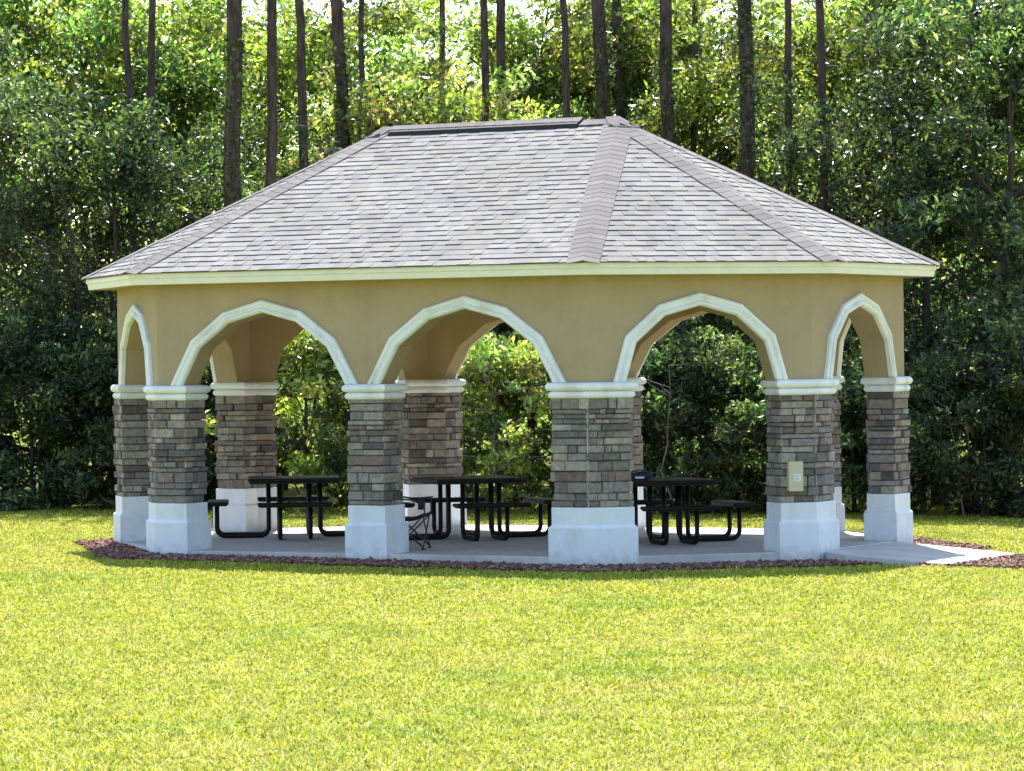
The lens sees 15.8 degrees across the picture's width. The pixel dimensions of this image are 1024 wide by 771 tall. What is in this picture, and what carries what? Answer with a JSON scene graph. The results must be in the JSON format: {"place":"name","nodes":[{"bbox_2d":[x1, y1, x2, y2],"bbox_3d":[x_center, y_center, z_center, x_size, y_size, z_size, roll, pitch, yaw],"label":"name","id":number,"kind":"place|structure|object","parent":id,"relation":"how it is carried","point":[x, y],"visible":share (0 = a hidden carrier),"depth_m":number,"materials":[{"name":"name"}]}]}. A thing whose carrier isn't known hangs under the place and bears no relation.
{"place":"outdoors","nodes":[
{"label":"outdoors","id":0,"kind":"place"},
{"bbox_2d":[123,524,893,564],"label":"concrete floor","id":1,"kind":"structure","parent":0,"point":[746,545],"depth_m":44.27,"materials":[{"name":"grey concrete"}]},
{"bbox_2d":[207,475,344,539],"bbox_3d":[-2.791,1.554,47.360,2.220,0.762,2.220,-1,0,-4],"label":"picnic table","id":2,"kind":"object","parent":1,"relation":"on","point":[308,498],"visible":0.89,"depth_m":47.07,"materials":[{"name":"black metal"}]},
{"bbox_2d":[399,496,432,549],"bbox_3d":[-1.226,1.489,43.984,0.490,0.920,0.570,-1,1,8],"label":"camp chair","id":3,"kind":"object","parent":1,"relation":"on","point":[421,503],"visible":0.52,"depth_m":43.85,"materials":[{"name":"black fabric"}]},
{"bbox_2d":[403,475,556,540],"bbox_3d":[-0.530,1.535,46.452,2.220,0.762,2.220,-1,1,-17],"label":"picnic table","id":4,"kind":"object","parent":1,"relation":"on","point":[476,481],"visible":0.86,"depth_m":46.17,"materials":[{"name":"black metal"}]},
{"bbox_2d":[81,116,939,567],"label":"picnic pavilion","id":5,"kind":"structure","parent":1,"relation":"on","point":[591,260],"depth_m":43.52,"materials":[{"name":"paint"}]},
{"bbox_2d":[631,477,755,545],"bbox_3d":[1.763,1.521,44.911,2.220,0.762,2.220,-1,1,-15],"label":"picnic table","id":6,"kind":"object","parent":1,"relation":"on","point":[678,508],"visible":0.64,"depth_m":44.62,"materials":[{"name":"black metal"}]},
{"bbox_2d":[631,469,652,479],"bbox_3d":[1.538,1.082,44.753,0.320,0.139,0.226,-1,1,-6],"label":"bag","id":7,"kind":"object","parent":6,"relation":"on","point":[642,475],"visible":0.83,"depth_m":44.69,"materials":[{"name":"blue fabric"}]},
{"bbox_2d":[0,0,1021,357],"label":"sky","id":8,"kind":"structure","parent":0,"point":[318,5],"materials":[{"name":"white"}]},
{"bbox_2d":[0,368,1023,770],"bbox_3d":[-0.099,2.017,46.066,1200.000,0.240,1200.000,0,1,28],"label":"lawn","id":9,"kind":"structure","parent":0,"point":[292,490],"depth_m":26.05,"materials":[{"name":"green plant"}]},
{"bbox_2d":[459,332,551,474],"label":"bare sapling","id":10,"kind":"object","parent":9,"relation":"on","point":[492,440],"visible":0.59,"depth_m":53.88,"materials":[{"name":"plant"}]},
{"bbox_2d":[72,523,1023,572],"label":"gravel bed","id":11,"kind":"object","parent":9,"relation":"on","point":[517,569],"visible":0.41,"depth_m":41.84,"materials":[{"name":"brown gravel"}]},
{"bbox_2d":[911,371,978,517],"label":"bare sapling","id":12,"kind":"object","parent":9,"relation":"on","point":[952,433],"visible":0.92,"depth_m":52.65,"materials":[{"name":"plant"}]},
{"bbox_2d":[54,510,1022,518],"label":"woodland floor","id":13,"kind":"structure","parent":0,"point":[657,516],"depth_m":53.98,"materials":[{"name":"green plant"}]},
{"bbox_2d":[0,25,73,470],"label":"evergreen tree","id":14,"kind":"object","parent":13,"relation":"on","point":[7,53],"visible":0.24,"depth_m":60.24,"materials":[{"name":"green plant"}]},
{"bbox_2d":[0,330,86,501],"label":"evergreen shrub","id":15,"kind":"object","parent":13,"relation":"on","point":[62,420],"visible":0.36,"depth_m":56.50,"materials":[{"name":"green plant"}]},
{"bbox_2d":[0,308,102,511],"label":"evergreen shrub","id":16,"kind":"object","parent":13,"relation":"on","point":[10,461],"visible":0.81,"depth_m":56.69,"materials":[{"name":"green plant"}]},
{"bbox_2d":[0,0,106,422],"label":"broadleaf tree","id":17,"kind":"object","parent":13,"relation":"on","point":[3,6],"visible":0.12,"depth_m":64.84,"materials":[{"name":"green plant"}]},
{"bbox_2d":[0,320,118,509],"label":"evergreen shrub","id":18,"kind":"object","parent":13,"relation":"on","point":[90,361],"visible":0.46,"depth_m":56.65,"materials":[{"name":"green plant"}]},
{"bbox_2d":[9,268,116,505],"bbox_3d":[-7.077,0.035,57.973,2.382,3.959,2.502,-1,1,13],"label":"bare sapling","id":19,"kind":"object","parent":13,"relation":"on","point":[107,307],"visible":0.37,"depth_m":57.76,"materials":[{"name":"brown wood"}]},
{"bbox_2d":[0,74,171,504],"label":"evergreen tree","id":20,"kind":"object","parent":13,"relation":"on","point":[13,139],"visible":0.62,"depth_m":58.07,"materials":[{"name":"green plant"}]},
{"bbox_2d":[0,93,215,476],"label":"evergreen tree","id":21,"kind":"object","parent":13,"relation":"on","point":[129,170],"visible":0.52,"depth_m":58.12,"materials":[{"name":"green plant"}]},
{"bbox_2d":[0,0,226,459],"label":"broadleaf tree","id":22,"kind":"object","parent":13,"relation":"on","point":[139,11],"visible":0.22,"depth_m":65.04,"materials":[{"name":"green plant"}]},
{"bbox_2d":[119,0,136,252],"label":"pine tree","id":23,"kind":"object","parent":13,"relation":"on","point":[129,94],"visible":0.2,"depth_m":61.91,"materials":[{"name":"brown plant"}]},
{"bbox_2d":[0,122,292,491],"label":"bare sapling","id":24,"kind":"object","parent":13,"relation":"on","point":[74,267],"visible":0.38,"depth_m":57.81,"materials":[{"name":"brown wood"}]},
{"bbox_2d":[15,0,286,394],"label":"broadleaf tree","id":25,"kind":"object","parent":13,"relation":"on","point":[185,85],"visible":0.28,"depth_m":64.45,"materials":[{"name":"green plant"}]},
{"bbox_2d":[144,0,161,241],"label":"pine tree","id":26,"kind":"object","parent":13,"relation":"on","point":[151,50],"visible":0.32,"depth_m":62.41,"materials":[{"name":"brown plant"}]},
{"bbox_2d":[80,367,302,495],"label":"evergreen shrub","id":27,"kind":"object","parent":13,"relation":"on","point":[100,429],"visible":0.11,"depth_m":56.19,"materials":[{"name":"green plant"}]},
{"bbox_2d":[87,118,300,490],"bbox_3d":[-5.057,-1.197,60.323,3.724,6.423,3.596,-1,1,-14],"label":"evergreen tree","id":28,"kind":"object","parent":13,"relation":"on","point":[194,197],"visible":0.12,"depth_m":59.88,"materials":[{"name":"green plant"}]},
{"bbox_2d":[50,0,373,387],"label":"broadleaf tree","id":29,"kind":"object","parent":13,"relation":"on","point":[205,30],"visible":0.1,"depth_m":66.33,"materials":[{"name":"green plant"}]},
{"bbox_2d":[200,0,254,213],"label":"pine tree","id":30,"kind":"object","parent":13,"relation":"on","point":[233,101],"visible":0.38,"depth_m":57.46,"materials":[{"name":"brown plant"}]},
{"bbox_2d":[198,360,341,508],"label":"evergreen shrub","id":31,"kind":"object","parent":13,"relation":"on","point":[209,405],"visible":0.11,"depth_m":56.10,"materials":[{"name":"green plant"}]},
{"bbox_2d":[218,125,333,489],"bbox_3d":[-3.853,-1.359,63.891,3.826,6.593,3.647,-1,1,-13],"label":"broadleaf tree","id":32,"kind":"object","parent":13,"relation":"on","point":[281,173],"visible":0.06,"depth_m":63.25,"materials":[{"name":"green plant"}]},
{"bbox_2d":[245,0,313,496],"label":"pine tree","id":33,"kind":"object","parent":13,"relation":"on","point":[272,141],"visible":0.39,"depth_m":58.10,"materials":[{"name":"brown plant"}]},
{"bbox_2d":[201,329,398,513],"bbox_3d":[-3.106,0.301,55.714,3.425,3.544,2.650,-1,0,-2],"label":"leafy shrub","id":34,"kind":"object","parent":13,"relation":"on","point":[299,345],"visible":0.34,"depth_m":55.31,"materials":[{"name":"green plant"}]},
{"bbox_2d":[286,0,327,494],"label":"pine tree","id":35,"kind":"object","parent":13,"relation":"on","point":[302,132],"visible":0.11,"depth_m":59.90,"materials":[{"name":"brown plant"}]},
{"bbox_2d":[183,0,449,486],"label":"broadleaf tree","id":36,"kind":"object","parent":13,"relation":"on","point":[315,32],"visible":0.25,"depth_m":65.04,"materials":[{"name":"green plant"}]},
{"bbox_2d":[321,0,357,489],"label":"pine tree","id":37,"kind":"object","parent":13,"relation":"on","point":[342,79],"visible":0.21,"depth_m":61.37,"materials":[{"name":"brown plant"}]},
{"bbox_2d":[325,0,396,98],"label":"pine tree","id":38,"kind":"object","parent":13,"relation":"on","point":[361,69],"visible":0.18,"depth_m":63.41,"materials":[{"name":"brown plant"}]},
{"bbox_2d":[273,357,481,509],"bbox_3d":[-1.951,0.710,55.690,3.173,2.665,3.013,-1,1,16],"label":"evergreen shrub","id":39,"kind":"object","parent":13,"relation":"on","point":[315,412],"visible":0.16,"depth_m":55.18,"materials":[{"name":"green plant"}]},
{"bbox_2d":[282,14,523,386],"bbox_3d":[-1.873,-2.148,62.534,4.657,8.242,4.445,-1,1,-7],"label":"autumn tree","id":40,"kind":"object","parent":13,"relation":"on","point":[364,117],"visible":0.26,"depth_m":61.80,"materials":[{"name":"green plant"}]},
{"bbox_2d":[427,0,459,378],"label":"pine tree","id":41,"kind":"object","parent":13,"relation":"on","point":[442,11],"visible":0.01,"depth_m":62.91,"materials":[{"name":"brown plant"}]},
{"bbox_2d":[328,52,573,492],"bbox_3d":[-0.830,-1.840,62.776,4.259,7.633,4.753,0,1,28],"label":"autumn tree","id":42,"kind":"object","parent":13,"relation":"on","point":[459,109],"visible":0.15,"depth_m":61.86,"materials":[{"name":"green plant"}]},
{"bbox_2d":[398,330,518,475],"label":"leafy shrub","id":43,"kind":"object","parent":13,"relation":"on","point":[476,453],"visible":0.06,"depth_m":55.22,"materials":[{"name":"green plant"}]},
{"bbox_2d":[465,0,523,491],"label":"pine tree","id":44,"kind":"object","parent":13,"relation":"on","point":[484,44],"visible":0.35,"depth_m":61.90,"materials":[{"name":"brown plant"}]},
{"bbox_2d":[456,333,554,513],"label":"leafy shrub","id":45,"kind":"object","parent":13,"relation":"on","point":[513,355],"visible":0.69,"depth_m":54.35,"materials":[{"name":"green plant"}]},
{"bbox_2d":[493,0,521,488],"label":"pine tree","id":46,"kind":"object","parent":13,"relation":"on","point":[504,327],"visible":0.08,"depth_m":63.28,"materials":[{"name":"brown plant"}]},
{"bbox_2d":[460,327,555,449],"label":"broadleaf tree","id":47,"kind":"object","parent":13,"relation":"on","point":[524,422],"depth_m":65.17,"materials":[{"name":"green plant"}]},
{"bbox_2d":[0,0,1020,465],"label":"deep woods","id":48,"kind":"object","parent":13,"relation":"on","point":[476,14],"visible":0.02,"depth_m":74.63,"materials":[{"name":"green plant"}]},
{"bbox_2d":[394,0,715,485],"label":"broadleaf tree","id":49,"kind":"object","parent":13,"relation":"on","point":[554,42],"visible":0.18,"depth_m":64.25,"materials":[{"name":"green plant"}]},
{"bbox_2d":[458,329,669,511],"bbox_3d":[0.675,0.578,55.209,3.463,2.920,3.210,-1,0,0],"label":"evergreen shrub","id":50,"kind":"object","parent":13,"relation":"on","point":[488,419],"visible":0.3,"depth_m":54.98,"materials":[{"name":"green plant"}]},
{"bbox_2d":[560,0,586,117],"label":"pine tree","id":51,"kind":"object","parent":13,"relation":"on","point":[565,61],"visible":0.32,"depth_m":61.41,"materials":[{"name":"brown plant"}]},
{"bbox_2d":[463,0,727,338],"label":"broadleaf tree","id":52,"kind":"object","parent":13,"relation":"on","point":[535,66],"visible":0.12,"depth_m":64.58,"materials":[{"name":"green plant"}]},
{"bbox_2d":[581,0,620,118],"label":"pine tree","id":53,"kind":"object","parent":13,"relation":"on","point":[601,72],"visible":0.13,"depth_m":61.86,"materials":[{"name":"brown plant"}]},
{"bbox_2d":[593,0,633,119],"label":"pine tree","id":54,"kind":"object","parent":13,"relation":"on","point":[622,109],"visible":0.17,"depth_m":63.88,"materials":[{"name":"brown plant"}]},
{"bbox_2d":[541,320,698,505],"bbox_3d":[1.752,0.483,54.796,2.753,3.122,2.683,-1,1,-30],"label":"evergreen shrub","id":55,"kind":"object","parent":13,"relation":"on","point":[644,417],"visible":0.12,"depth_m":54.47,"materials":[{"name":"green plant"}]},
{"bbox_2d":[528,325,764,514],"bbox_3d":[2.446,0.567,54.734,3.525,2.961,3.348,0,1,44],"label":"evergreen shrub","id":56,"kind":"object","parent":13,"relation":"on","point":[697,496],"visible":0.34,"depth_m":54.24,"materials":[{"name":"green plant"}]},
{"bbox_2d":[514,0,813,392],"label":"broadleaf tree","id":57,"kind":"object","parent":13,"relation":"on","point":[685,53],"visible":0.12,"depth_m":64.25,"materials":[{"name":"green plant"}]},
{"bbox_2d":[646,0,694,475],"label":"pine tree","id":58,"kind":"object","parent":13,"relation":"on","point":[664,65],"visible":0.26,"depth_m":61.37,"materials":[{"name":"brown plant"}]},
{"bbox_2d":[638,352,707,505],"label":"bare sapling","id":59,"kind":"object","parent":13,"relation":"on","point":[668,413],"visible":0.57,"depth_m":53.61,"materials":[{"name":"brown wood"}]},
{"bbox_2d":[690,3,702,446],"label":"pine tree","id":60,"kind":"object","parent":13,"relation":"on","point":[693,141],"visible":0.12,"depth_m":63.32,"materials":[{"name":"brown plant"}]},
{"bbox_2d":[649,313,755,475],"bbox_3d":[2.608,-0.529,60.303,3.649,4.958,3.236,-1,1,17],"label":"evergreen tree","id":61,"kind":"object","parent":13,"relation":"on","point":[688,329],"visible":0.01,"depth_m":60.15,"materials":[{"name":"green plant"}]},
{"bbox_2d":[626,0,851,443],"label":"broadleaf tree","id":62,"kind":"object","parent":13,"relation":"on","point":[701,93],"visible":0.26,"depth_m":62.32,"materials":[{"name":"green plant"}]},
{"bbox_2d":[641,314,840,514],"bbox_3d":[3.376,0.425,54.656,3.848,3.244,3.567,-1,1,-44],"label":"evergreen shrub","id":63,"kind":"object","parent":13,"relation":"on","point":[713,351],"visible":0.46,"depth_m":54.11,"materials":[{"name":"green plant"}]},
{"bbox_2d":[686,0,799,465],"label":"pine tree","id":64,"kind":"object","parent":13,"relation":"on","point":[746,52],"visible":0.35,"depth_m":59.36,"materials":[{"name":"brown plant"}]},
{"bbox_2d":[682,183,829,450],"bbox_3d":[4.203,-0.697,60.403,3.343,5.257,2.869,0,1,33],"label":"evergreen tree","id":65,"kind":"object","parent":13,"relation":"on","point":[716,320],"visible":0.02,"depth_m":59.84,"materials":[{"name":"green plant"}]},
{"bbox_2d":[698,338,867,512],"bbox_3d":[4.336,0.476,54.630,2.753,3.122,2.683,-1,1,18],"label":"evergreen shrub","id":66,"kind":"object","parent":13,"relation":"on","point":[740,479],"visible":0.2,"depth_m":53.97,"materials":[{"name":"green plant"}]},
{"bbox_2d":[774,0,802,197],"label":"pine tree","id":67,"kind":"object","parent":13,"relation":"on","point":[788,108],"visible":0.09,"depth_m":58.41,"materials":[{"name":"brown plant"}]},
{"bbox_2d":[789,0,840,210],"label":"pine tree","id":68,"kind":"object","parent":13,"relation":"on","point":[821,53],"visible":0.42,"depth_m":57.91,"materials":[{"name":"brown plant"}]},
{"bbox_2d":[680,0,950,377],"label":"broadleaf tree","id":69,"kind":"object","parent":13,"relation":"on","point":[727,152],"visible":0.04,"depth_m":65.12,"materials":[{"name":"green plant"}]},
{"bbox_2d":[760,353,942,512],"bbox_3d":[5.157,0.760,54.130,2.996,2.517,2.845,-1,0,0],"label":"evergreen shrub","id":70,"kind":"object","parent":13,"relation":"on","point":[850,439],"visible":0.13,"depth_m":53.70,"materials":[{"name":"green plant"}]},
{"bbox_2d":[725,69,1010,502],"bbox_3d":[5.746,-1.493,57.777,4.055,6.994,3.915,-1,1,-39],"label":"evergreen tree","id":71,"kind":"object","parent":13,"relation":"on","point":[844,159],"visible":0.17,"depth_m":57.40,"materials":[{"name":"green plant"}]},
{"bbox_2d":[751,0,1004,477],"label":"broadleaf tree","id":72,"kind":"object","parent":13,"relation":"on","point":[833,71],"visible":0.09,"depth_m":63.91,"materials":[{"name":"green plant"}]},
{"bbox_2d":[765,0,1023,486],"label":"broadleaf tree","id":73,"kind":"object","parent":13,"relation":"on","point":[852,89],"visible":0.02,"depth_m":63.64,"materials":[{"name":"green plant"}]},
{"bbox_2d":[782,67,1023,506],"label":"evergreen tree","id":74,"kind":"object","parent":13,"relation":"on","point":[888,108],"visible":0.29,"depth_m":55.82,"materials":[{"name":"green plant"}]},
{"bbox_2d":[800,0,1023,454],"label":"broadleaf tree","id":75,"kind":"object","parent":13,"relation":"on","point":[846,42],"visible":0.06,"depth_m":61.98,"materials":[{"name":"green plant"}]},
{"bbox_2d":[838,324,1023,513],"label":"evergreen shrub","id":76,"kind":"object","parent":13,"relation":"on","point":[923,376],"visible":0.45,"depth_m":53.26,"materials":[{"name":"green plant"}]},
{"bbox_2d":[843,0,1023,502],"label":"evergreen tree","id":77,"kind":"object","parent":13,"relation":"on","point":[884,33],"visible":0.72,"depth_m":55.00,"materials":[{"name":"green plant"}]},
{"bbox_2d":[892,0,1023,443],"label":"evergreen tree","id":78,"kind":"object","parent":13,"relation":"on","point":[993,86],"visible":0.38,"depth_m":55.70,"materials":[{"name":"green plant"}]},
{"bbox_2d":[904,0,1023,393],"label":"broadleaf tree","id":79,"kind":"object","parent":13,"relation":"on","point":[1021,173],"visible":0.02,"depth_m":62.94,"materials":[{"name":"green plant"}]},
{"bbox_2d":[907,312,1023,517],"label":"evergreen shrub","id":80,"kind":"object","parent":13,"relation":"on","point":[936,450],"visible":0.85,"depth_m":52.56,"materials":[{"name":"green plant"}]},
{"bbox_2d":[930,324,1023,515],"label":"evergreen shrub","id":81,"kind":"object","parent":13,"relation":"on","point":[1017,380],"visible":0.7,"depth_m":52.77,"materials":[{"name":"green plant"}]},
{"bbox_2d":[825,542,1016,566],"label":"concrete path","id":82,"kind":"structure","parent":0,"point":[900,553],"depth_m":42.69,"materials":[{"name":"grey concrete"}]}
]}

